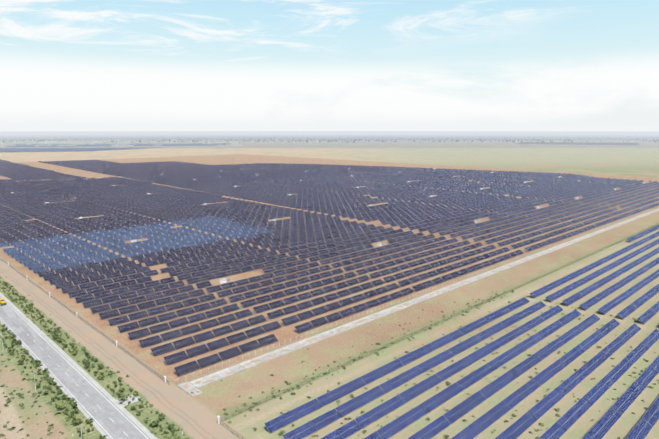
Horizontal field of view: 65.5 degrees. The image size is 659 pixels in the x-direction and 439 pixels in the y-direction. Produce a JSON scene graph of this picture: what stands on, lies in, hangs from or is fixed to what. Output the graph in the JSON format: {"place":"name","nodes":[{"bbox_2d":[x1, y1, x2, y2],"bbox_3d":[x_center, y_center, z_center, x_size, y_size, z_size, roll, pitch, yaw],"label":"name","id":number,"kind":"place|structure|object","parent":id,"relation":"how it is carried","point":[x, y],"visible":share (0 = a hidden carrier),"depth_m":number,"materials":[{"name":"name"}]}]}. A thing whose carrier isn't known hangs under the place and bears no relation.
{"place":"outdoors","nodes":[
{"label":"outdoors","id":0,"kind":"place"},
{"bbox_2d":[0,292,156,438],"bbox_3d":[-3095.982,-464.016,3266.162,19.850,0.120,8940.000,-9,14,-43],"label":"road","id":1,"kind":"structure","parent":0,"point":[106,411],"depth_m":208.72,"materials":[{"name":"grey asphalt"}]},
{"bbox_2d":[0,299,5,305],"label":"car","id":2,"kind":"object","parent":1,"relation":"on","point":[2,302],"visible":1,"depth_m":301.93,"materials":[{"name":"yellow metal"}]},
{"bbox_2d":[0,131,658,438],"bbox_3d":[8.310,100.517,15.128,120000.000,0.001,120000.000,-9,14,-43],"label":"ground","id":3,"kind":"structure","parent":0,"point":[195,417],"depth_m":285.78,"materials":[{"name":"beige soil"}]},
{"bbox_2d":[0,334,182,437],"bbox_3d":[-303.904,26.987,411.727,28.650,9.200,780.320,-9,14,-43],"label":"utility poles","id":4,"kind":"object","parent":3,"relation":"on","point":[35,390],"visible":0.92,"depth_m":199.18,"materials":[{"name":"grey concrete"}]},
{"bbox_2d":[0,278,188,438],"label":"bushes","id":5,"kind":"object","parent":3,"relation":"on","point":[36,362],"visible":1,"depth_m":215.70,"materials":[{"name":"green plant"}]},
{"bbox_2d":[0,134,638,151],"bbox_3d":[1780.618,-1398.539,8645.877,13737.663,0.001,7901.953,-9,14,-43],"label":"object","id":6,"kind":"object","parent":3,"relation":"on","point":[105,149],"visible":0.91,"depth_m":4048.58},
{"bbox_2d":[0,136,651,146],"bbox_3d":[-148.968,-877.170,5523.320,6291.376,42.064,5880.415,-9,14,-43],"label":"distant buildings","id":7,"kind":"structure","parent":3,"relation":"on","point":[121,144],"depth_m":4142.97,"materials":[{"name":"grey"}]},
{"bbox_2d":[12,164,644,283],"bbox_3d":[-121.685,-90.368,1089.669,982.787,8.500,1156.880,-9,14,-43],"label":"inverter stations","id":8,"kind":"object","parent":3,"relation":"on","point":[222,281],"visible":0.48,"depth_m":580.15,"materials":[{"name":"grey metal"}]},
{"bbox_2d":[0,276,658,438],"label":"steppe shrubs","id":9,"kind":"object","parent":3,"relation":"on","point":[280,433],"visible":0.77,"depth_m":202.83,"materials":[{"name":"green plant"}]},
{"bbox_2d":[0,206,658,384],"bbox_3d":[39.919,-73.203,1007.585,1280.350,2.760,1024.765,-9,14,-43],"label":"perimeter fence","id":10,"kind":"object","parent":3,"relation":"on","point":[116,344],"visible":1,"depth_m":275.89,"materials":[{"name":"grey metal"}]},
{"bbox_2d":[0,134,658,142],"bbox_3d":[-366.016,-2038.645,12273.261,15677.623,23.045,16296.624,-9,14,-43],"label":"distant trees","id":11,"kind":"object","parent":3,"relation":"on","point":[169,140],"visible":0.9,"depth_m":5071.86,"materials":[{"name":"green plant"}]},
{"bbox_2d":[0,159,658,375],"bbox_3d":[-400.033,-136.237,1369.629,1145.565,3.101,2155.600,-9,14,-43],"label":"solar tables","id":12,"kind":"object","parent":3,"relation":"on","point":[29,197],"visible":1,"depth_m":531.19,"materials":[{"name":"blue glass"}]},
{"bbox_2d":[178,208,658,396],"bbox_3d":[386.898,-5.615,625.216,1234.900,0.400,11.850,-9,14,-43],"label":"path","id":13,"kind":"structure","parent":3,"relation":"on","point":[190,386],"depth_m":273.07,"materials":[{"name":"concrete"}]},
{"bbox_2d":[217,223,658,438],"bbox_3d":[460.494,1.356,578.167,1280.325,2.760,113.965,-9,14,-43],"label":"fence plant","id":14,"kind":"object","parent":3,"relation":"on","point":[450,317],"visible":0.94,"depth_m":236.22,"materials":[{"name":"grey metal"}]},
{"bbox_2d":[264,225,658,438],"bbox_3d":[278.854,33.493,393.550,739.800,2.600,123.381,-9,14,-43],"label":"solar tables","id":15,"kind":"object","parent":3,"relation":"on","point":[601,427],"visible":1,"depth_m":212.31,"materials":[{"name":"blue glass"}]},
{"bbox_2d":[0,0,658,131],"label":"sky","id":16,"kind":"structure","parent":0,"point":[66,65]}
]}

